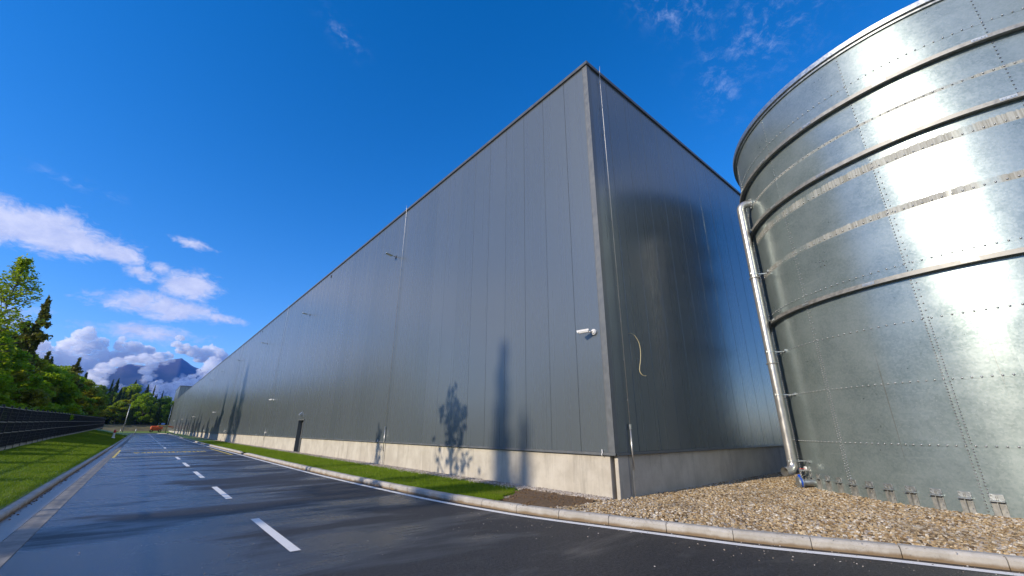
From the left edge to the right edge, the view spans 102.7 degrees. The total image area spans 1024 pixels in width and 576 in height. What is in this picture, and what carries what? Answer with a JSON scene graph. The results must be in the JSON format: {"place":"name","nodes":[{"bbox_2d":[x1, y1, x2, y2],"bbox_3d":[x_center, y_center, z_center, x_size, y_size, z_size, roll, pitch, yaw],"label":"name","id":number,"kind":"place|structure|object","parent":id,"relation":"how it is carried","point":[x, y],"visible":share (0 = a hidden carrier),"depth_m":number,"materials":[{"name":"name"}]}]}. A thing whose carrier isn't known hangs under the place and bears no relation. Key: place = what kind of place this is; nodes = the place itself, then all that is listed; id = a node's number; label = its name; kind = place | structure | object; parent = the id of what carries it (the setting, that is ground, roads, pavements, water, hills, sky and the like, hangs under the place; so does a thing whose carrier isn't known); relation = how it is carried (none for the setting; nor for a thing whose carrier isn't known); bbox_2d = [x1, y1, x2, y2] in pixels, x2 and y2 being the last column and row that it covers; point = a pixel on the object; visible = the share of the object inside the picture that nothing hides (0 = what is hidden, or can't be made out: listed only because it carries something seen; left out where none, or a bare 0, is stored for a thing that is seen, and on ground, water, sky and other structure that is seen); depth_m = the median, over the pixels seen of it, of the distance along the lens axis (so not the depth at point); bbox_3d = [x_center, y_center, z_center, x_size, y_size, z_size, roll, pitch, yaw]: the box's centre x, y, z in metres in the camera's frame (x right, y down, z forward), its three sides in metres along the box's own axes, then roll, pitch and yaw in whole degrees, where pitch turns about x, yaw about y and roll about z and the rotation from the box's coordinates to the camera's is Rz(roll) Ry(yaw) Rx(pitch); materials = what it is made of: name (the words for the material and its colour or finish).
{"place":"outdoors","nodes":[
{"label":"outdoors","id":0,"kind":"place"},
{"bbox_2d":[0,429,129,509],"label":"lawn","id":1,"kind":"structure","parent":0,"point":[19,497],"depth_m":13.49,"materials":[{"name":"green plant"}]},
{"bbox_2d":[0,404,105,450],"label":"fence","id":2,"kind":"object","parent":1,"relation":"on","point":[43,425],"visible":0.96,"depth_m":32.28,"materials":[{"name":"metal"}]},
{"bbox_2d":[0,434,132,541],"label":"gutter strip","id":3,"kind":"object","parent":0,"point":[8,527],"visible":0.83,"depth_m":9.47,"materials":[{"name":"concrete"}]},
{"bbox_2d":[9,452,106,519],"bbox_3d":[-17.384,7.364,16.483,0.181,0.022,39.794,16,-25,-38],"label":"kerb grit","id":4,"kind":"object","parent":3,"relation":"on","point":[54,487],"visible":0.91,"depth_m":11.47,"materials":[{"name":"gravel"}]},
{"bbox_2d":[0,434,130,521],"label":"kerb","id":5,"kind":"structure","parent":3,"relation":"on","point":[13,507],"depth_m":10.64,"materials":[{"name":"concrete"}]},
{"bbox_2d":[102,424,167,430],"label":"earth bank","id":6,"kind":"structure","parent":0,"point":[130,427],"depth_m":161.01,"materials":[{"name":"brown soil"}]},
{"bbox_2d":[100,409,107,416],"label":"leafy tree","id":7,"kind":"object","parent":6,"relation":"on","point":[104,412],"visible":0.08,"depth_m":160.50,"materials":[{"name":"green plant"}]},
{"bbox_2d":[99,385,110,401],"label":"leafy tree","id":8,"kind":"object","parent":6,"relation":"on","point":[105,389],"visible":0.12,"depth_m":189.44,"materials":[{"name":"green plant"}]},
{"bbox_2d":[107,390,113,423],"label":"spruce tree","id":9,"kind":"object","parent":6,"relation":"on","point":[110,398],"visible":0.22,"depth_m":178.07,"materials":[{"name":"green plant"}]},
{"bbox_2d":[108,379,114,395],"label":"spruce tree","id":10,"kind":"object","parent":6,"relation":"on","point":[111,388],"visible":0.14,"depth_m":193.09,"materials":[{"name":"green plant"}]},
{"bbox_2d":[111,378,119,393],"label":"spruce tree","id":11,"kind":"object","parent":6,"relation":"on","point":[115,388],"visible":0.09,"depth_m":203.54,"materials":[{"name":"green plant"}]},
{"bbox_2d":[110,387,122,421],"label":"spruce tree","id":12,"kind":"object","parent":6,"relation":"on","point":[118,397],"visible":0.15,"depth_m":188.53,"materials":[{"name":"green plant"}]},
{"bbox_2d":[105,401,128,423],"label":"leafy tree","id":13,"kind":"object","parent":6,"relation":"on","point":[117,416],"visible":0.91,"depth_m":165.22,"materials":[{"name":"green plant"}]},
{"bbox_2d":[110,390,124,423],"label":"spruce tree","id":14,"kind":"object","parent":6,"relation":"on","point":[111,420],"visible":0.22,"depth_m":174.82,"materials":[{"name":"green plant"}]},
{"bbox_2d":[108,399,137,423],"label":"leafy tree","id":15,"kind":"object","parent":6,"relation":"on","point":[128,403],"visible":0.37,"depth_m":167.36,"materials":[{"name":"green plant"}]},
{"bbox_2d":[118,389,131,423],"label":"spruce tree","id":16,"kind":"object","parent":6,"relation":"on","point":[129,396],"visible":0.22,"depth_m":184.40,"materials":[{"name":"green plant"}]},
{"bbox_2d":[106,384,152,407],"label":"leafy tree","id":17,"kind":"object","parent":6,"relation":"on","point":[135,394],"visible":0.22,"depth_m":195.38,"materials":[{"name":"green plant"}]},
{"bbox_2d":[124,401,134,424],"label":"spruce tree","id":18,"kind":"object","parent":6,"relation":"on","point":[129,420],"visible":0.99,"depth_m":164.48,"materials":[{"name":"green plant"}]},
{"bbox_2d":[133,384,148,422],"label":"spruce tree","id":19,"kind":"object","parent":6,"relation":"on","point":[147,391],"visible":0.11,"depth_m":195.38,"materials":[{"name":"green plant"}]},
{"bbox_2d":[129,393,158,424],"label":"leafy tree","id":20,"kind":"object","parent":6,"relation":"on","point":[142,401],"visible":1,"depth_m":167.84,"materials":[{"name":"green plant"}]},
{"bbox_2d":[142,394,156,424],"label":"spruce tree","id":21,"kind":"object","parent":6,"relation":"on","point":[153,403],"visible":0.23,"depth_m":180.28,"materials":[{"name":"green plant"}]},
{"bbox_2d":[151,404,160,424],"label":"spruce tree","id":22,"kind":"object","parent":6,"relation":"on","point":[156,421],"visible":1,"depth_m":168.91,"materials":[{"name":"green plant"}]},
{"bbox_2d":[151,402,160,422],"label":"leafy tree","id":23,"kind":"object","parent":6,"relation":"on","point":[157,404],"visible":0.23,"depth_m":181.86,"materials":[{"name":"green plant"}]},
{"bbox_2d":[147,396,172,424],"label":"leafy tree","id":24,"kind":"object","parent":6,"relation":"on","point":[165,401],"visible":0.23,"depth_m":205.49,"materials":[{"name":"green plant"}]},
{"bbox_2d":[153,405,170,424],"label":"leafy tree","id":25,"kind":"object","parent":6,"relation":"on","point":[163,408],"visible":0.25,"depth_m":172.92,"materials":[{"name":"green plant"}]},
{"bbox_2d":[161,401,173,423],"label":"leafy tree","id":26,"kind":"object","parent":6,"relation":"on","point":[166,411],"visible":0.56,"depth_m":171.77,"materials":[{"name":"green plant"}]},
{"bbox_2d":[95,358,207,424],"bbox_3d":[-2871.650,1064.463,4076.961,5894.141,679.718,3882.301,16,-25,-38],"label":"mountain","id":27,"kind":"structure","parent":0,"point":[169,377],"depth_m":3610.28,"materials":[{"name":"blue stone"}]},
{"bbox_2d":[112,431,191,432],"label":"verge","id":28,"kind":"structure","parent":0,"point":[143,432],"depth_m":137.68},
{"bbox_2d":[97,388,107,415],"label":"leafy tree","id":29,"kind":"object","parent":28,"relation":"on","point":[100,413],"visible":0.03,"depth_m":121.26,"materials":[{"name":"green plant"}]},
{"bbox_2d":[149,425,173,431],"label":"boom lift","id":30,"kind":"object","parent":28,"relation":"on","point":[156,428],"visible":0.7,"depth_m":135.50,"materials":[{"name":"orange paint"}]},
{"bbox_2d":[163,410,171,423],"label":"leafy tree","id":31,"kind":"object","parent":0,"point":[168,417],"visible":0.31,"depth_m":171.08,"materials":[{"name":"green plant"}]},
{"bbox_2d":[0,435,678,542],"bbox_3d":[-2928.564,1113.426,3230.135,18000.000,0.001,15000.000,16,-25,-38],"label":"ground","id":32,"kind":"structure","parent":0,"point":[409,442],"depth_m":41.48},
{"bbox_2d":[168,385,191,430],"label":"block","id":33,"kind":"structure","parent":32,"relation":"on","point":[180,390],"depth_m":165.35,"materials":[{"name":"metal"}]},
{"bbox_2d":[169,60,797,499],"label":"warehouse","id":34,"kind":"structure","parent":32,"relation":"on","point":[507,272],"depth_m":14.27,"materials":[{"name":"metal"}]},
{"bbox_2d":[263,306,288,442],"bbox_3d":[-21.541,7.668,37.450,0.076,12.841,0.050,16,-25,-38],"label":"lightning conductor","id":35,"kind":"object","parent":34,"relation":"attached to","point":[274,382],"visible":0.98,"depth_m":37.22,"materials":[{"name":"metal"}]},
{"bbox_2d":[382,205,406,464],"bbox_3d":[-5.662,1.641,19.932,0.076,12.841,0.050,16,-25,-38],"label":"lightning conductor","id":36,"kind":"object","parent":34,"relation":"attached to","point":[392,353],"visible":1,"depth_m":19.25,"materials":[{"name":"metal"}]},
{"bbox_2d":[577,329,596,334],"bbox_3d":[1.922,1.135,10.563,0.514,0.150,0.169,-2,-19,5],"label":"security camera","id":37,"kind":"object","parent":34,"relation":"attached to","point":[592,331],"visible":1,"depth_m":10.52,"materials":[{"name":"white plastic"}]},
{"bbox_2d":[599,66,635,496],"bbox_3d":[2.866,-1.264,11.484,0.050,12.841,0.075,16,-25,-38],"label":"lightning conductor","id":38,"kind":"object","parent":34,"relation":"attached to","point":[630,428],"visible":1,"depth_m":10.49,"materials":[{"name":"metal"}]},
{"bbox_2d":[628,333,646,375],"bbox_3d":[3.302,1.745,10.777,0.390,1.131,0.076,3,-19,-8],"label":"hanging cable","id":39,"kind":"object","parent":34,"relation":"hanging from","point":[640,354],"visible":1,"depth_m":10.81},
{"bbox_2d":[173,434,519,500],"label":"verge","id":40,"kind":"structure","parent":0,"point":[192,438],"depth_m":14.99,"materials":[{"name":"green plant"}]},
{"bbox_2d":[192,436,548,492],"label":"gravel strip","id":41,"kind":"object","parent":40,"relation":"on","point":[225,441],"visible":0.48,"depth_m":59.48,"materials":[{"name":"gravel"}]},
{"bbox_2d":[226,442,612,499],"bbox_3d":[-15.597,11.326,28.343,0.805,0.087,54.066,16,-25,-38],"label":"gravel border","id":42,"kind":"object","parent":41,"relation":"on","point":[521,487],"visible":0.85,"depth_m":12.76,"materials":[{"name":"gravel"}]},
{"bbox_2d":[0,0,918,382],"label":"sky","id":43,"kind":"structure","parent":0,"point":[175,175],"materials":[{"name":"blue"}]},
{"bbox_2d":[0,433,1023,575],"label":"road","id":44,"kind":"structure","parent":0,"point":[160,498],"depth_m":6.35,"materials":[{"name":"grey asphalt"}]},
{"bbox_2d":[0,434,133,567],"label":"gutter slab row","id":45,"kind":"object","parent":44,"relation":"on","point":[14,542],"visible":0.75,"depth_m":7.80,"materials":[{"name":"concrete"}]},
{"bbox_2d":[112,448,231,457],"bbox_3d":[-24.682,11.902,29.664,5.920,0.001,12.600,16,-25,-38],"label":"yellow box marking","id":46,"kind":"object","parent":44,"relation":"on","point":[115,455],"visible":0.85,"depth_m":28.10,"materials":[{"name":"paint"}]},
{"bbox_2d":[194,471,204,477],"bbox_3d":[-11.680,6.946,15.263,0.140,0.001,2.850,16,-25,-38],"label":"road marking","id":47,"kind":"object","parent":44,"relation":"on","point":[198,474],"visible":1,"depth_m":15.07,"materials":[{"name":"white paint"}]},
{"bbox_2d":[212,487,231,498],"bbox_3d":[-7.808,5.476,10.991,0.140,0.001,2.850,16,-25,-38],"label":"road marking","id":48,"kind":"object","parent":44,"relation":"on","point":[222,493],"visible":1,"depth_m":10.75,"materials":[{"name":"white paint"}]},
{"bbox_2d":[251,518,300,551],"bbox_3d":[-3.936,4.006,6.719,0.140,0.001,2.850,16,-25,-38],"label":"road marking","id":49,"kind":"object","parent":44,"relation":"on","point":[281,539],"visible":1,"depth_m":6.51,"materials":[{"name":"white paint"}]},
{"bbox_2d":[49,474,513,575],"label":"road grit","id":50,"kind":"object","parent":44,"relation":"on","point":[278,509],"visible":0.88,"depth_m":6.88,"materials":[{"name":"grey gravel"}]},
{"bbox_2d":[128,433,1023,571],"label":"kerb","id":51,"kind":"structure","parent":44,"relation":"on","point":[967,557],"depth_m":6.37,"materials":[{"name":"concrete"}]},
{"bbox_2d":[169,434,1023,575],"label":"edge line","id":52,"kind":"object","parent":44,"relation":"on","point":[893,560],"visible":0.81,"depth_m":6.34,"materials":[{"name":"white paint"}]},
{"bbox_2d":[461,503,1020,575],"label":"spilled stones","id":53,"kind":"object","parent":44,"relation":"on","point":[741,542],"visible":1,"depth_m":5.92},
{"bbox_2d":[503,469,1023,555],"bbox_3d":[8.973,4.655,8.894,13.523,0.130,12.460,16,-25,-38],"label":"gravel","id":54,"kind":"structure","parent":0,"point":[780,502],"depth_m":7.41,"materials":[{"name":"beige gravel"}]},
{"bbox_2d":[502,489,592,508],"bbox_3d":[0.606,4.769,9.320,1.860,0.051,2.850,16,-25,-38],"label":"soil patch","id":55,"kind":"object","parent":54,"relation":"on","point":[542,502],"visible":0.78,"depth_m":8.93,"materials":[{"name":"brown soil"}]},
{"bbox_2d":[492,488,596,508],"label":"soil clods","id":56,"kind":"object","parent":55,"relation":"on","point":[549,497],"visible":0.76,"depth_m":9.08,"materials":[{"name":"brown soil"}]},
{"bbox_2d":[733,0,1023,518],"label":"water tank","id":57,"kind":"object","parent":54,"relation":"on","point":[878,168],"visible":1,"depth_m":9.29,"materials":[{"name":"metal"}]},
{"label":"forest floor","id":58,"kind":"structure","parent":0,"visible":0},
{"bbox_2d":[0,335,32,390],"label":"leafy tree","id":59,"kind":"object","parent":58,"relation":"on","point":[20,358],"visible":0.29,"depth_m":41.68,"materials":[{"name":"green plant"}]},
{"bbox_2d":[0,371,39,425],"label":"bush","id":60,"kind":"object","parent":58,"relation":"on","point":[5,396],"visible":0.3,"depth_m":37.85,"materials":[{"name":"green plant"}]},
{"bbox_2d":[6,328,36,372],"bbox_3d":[-62.712,11.093,49.686,8.128,12.634,7.602,3,-19,-7],"label":"beech tree","id":61,"kind":"object","parent":58,"relation":"on","point":[16,332],"visible":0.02,"depth_m":51.20,"materials":[{"name":"green plant"}]},
{"bbox_2d":[0,253,45,370],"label":"beech tree","id":62,"kind":"object","parent":58,"relation":"on","point":[21,266],"visible":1,"depth_m":40.02,"materials":[{"name":"green plant"}]},
{"bbox_2d":[0,369,51,407],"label":"leafy tree","id":63,"kind":"object","parent":58,"relation":"on","point":[32,397],"visible":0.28,"depth_m":40.13,"materials":[{"name":"green plant"}]},
{"bbox_2d":[0,295,52,405],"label":"spruce tree","id":64,"kind":"object","parent":58,"relation":"on","point":[36,336],"visible":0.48,"depth_m":49.49,"materials":[{"name":"green plant"}]},
{"bbox_2d":[9,363,48,409],"bbox_3d":[-55.302,12.053,44.815,5.865,7.866,5.854,-2,-19,8],"label":"leafy tree","id":65,"kind":"object","parent":58,"relation":"on","point":[36,381],"visible":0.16,"depth_m":46.33,"materials":[{"name":"green plant"}]},
{"bbox_2d":[36,351,53,371],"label":"conifer tree","id":66,"kind":"object","parent":58,"relation":"on","point":[47,356],"visible":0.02,"depth_m":68.74,"materials":[{"name":"green plant"}]},
{"bbox_2d":[31,358,59,400],"bbox_3d":[-63.472,13.840,53.161,5.746,9.660,6.322,2,-19,-6],"label":"leafy tree","id":67,"kind":"object","parent":58,"relation":"on","point":[42,362],"visible":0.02,"depth_m":54.80,"materials":[{"name":"green plant"}]},
{"bbox_2d":[19,380,82,420],"bbox_3d":[-55.544,13.461,46.585,8.458,6.671,9.316,-4,-20,12],"label":"bush","id":68,"kind":"object","parent":58,"relation":"on","point":[54,407],"visible":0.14,"depth_m":48.01,"materials":[{"name":"green plant"}]},
{"bbox_2d":[44,364,70,386],"bbox_3d":[-71.301,16.706,62.463,5.859,10.068,5.869,10,-21,-27],"label":"leafy tree","id":69,"kind":"object","parent":58,"relation":"on","point":[53,370],"visible":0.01,"depth_m":63.33,"materials":[{"name":"green plant"}]},
{"bbox_2d":[37,364,82,401],"bbox_3d":[-65.585,15.259,56.992,7.371,9.439,7.384,-2,-19,5],"label":"leafy tree","id":70,"kind":"object","parent":58,"relation":"on","point":[60,378],"visible":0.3,"depth_m":58.13,"materials":[{"name":"green plant"}]},
{"bbox_2d":[51,392,84,415],"bbox_3d":[-68.088,17.683,59.857,8.113,6.893,8.936,7,-20,-18],"label":"bush","id":71,"kind":"object","parent":58,"relation":"on","point":[66,401],"visible":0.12,"depth_m":59.85,"materials":[{"name":"green plant"}]},
{"bbox_2d":[60,365,80,404],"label":"leafy tree","id":72,"kind":"object","parent":58,"relation":"on","point":[68,369],"visible":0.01,"depth_m":77.98,"materials":[{"name":"green plant"}]},
{"bbox_2d":[70,357,83,390],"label":"conifer tree","id":73,"kind":"object","parent":58,"relation":"on","point":[76,368],"visible":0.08,"depth_m":73.58,"materials":[{"name":"green plant"}]},
{"bbox_2d":[67,371,89,410],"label":"leafy tree","id":74,"kind":"object","parent":58,"relation":"on","point":[82,401],"visible":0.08,"depth_m":69.72,"materials":[{"name":"green plant"}]},
{"bbox_2d":[79,377,97,414],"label":"leafy tree","id":75,"kind":"object","parent":58,"relation":"on","point":[87,399],"visible":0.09,"depth_m":80.09,"materials":[{"name":"green plant"}]},
{"bbox_2d":[79,375,102,409],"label":"leafy tree","id":76,"kind":"object","parent":58,"relation":"on","point":[86,380],"visible":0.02,"depth_m":94.55,"materials":[{"name":"green plant"}]},
{"bbox_2d":[82,380,106,414],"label":"leafy tree","id":77,"kind":"object","parent":58,"relation":"on","point":[92,392],"visible":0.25,"depth_m":89.16,"materials":[{"name":"green plant"}]},
{"bbox_2d":[92,383,110,416],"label":"leafy tree","id":78,"kind":"object","parent":58,"relation":"on","point":[102,407],"visible":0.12,"depth_m":110.66,"materials":[{"name":"green plant"}]},
{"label":"slot drain","id":79,"kind":"structure","parent":0,"visible":0},
{"bbox_2d":[0,453,110,543],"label":"drain bars","id":80,"kind":"object","parent":79,"relation":"on","point":[44,507],"visible":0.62,"depth_m":8.40,"materials":[{"name":"black metal"}]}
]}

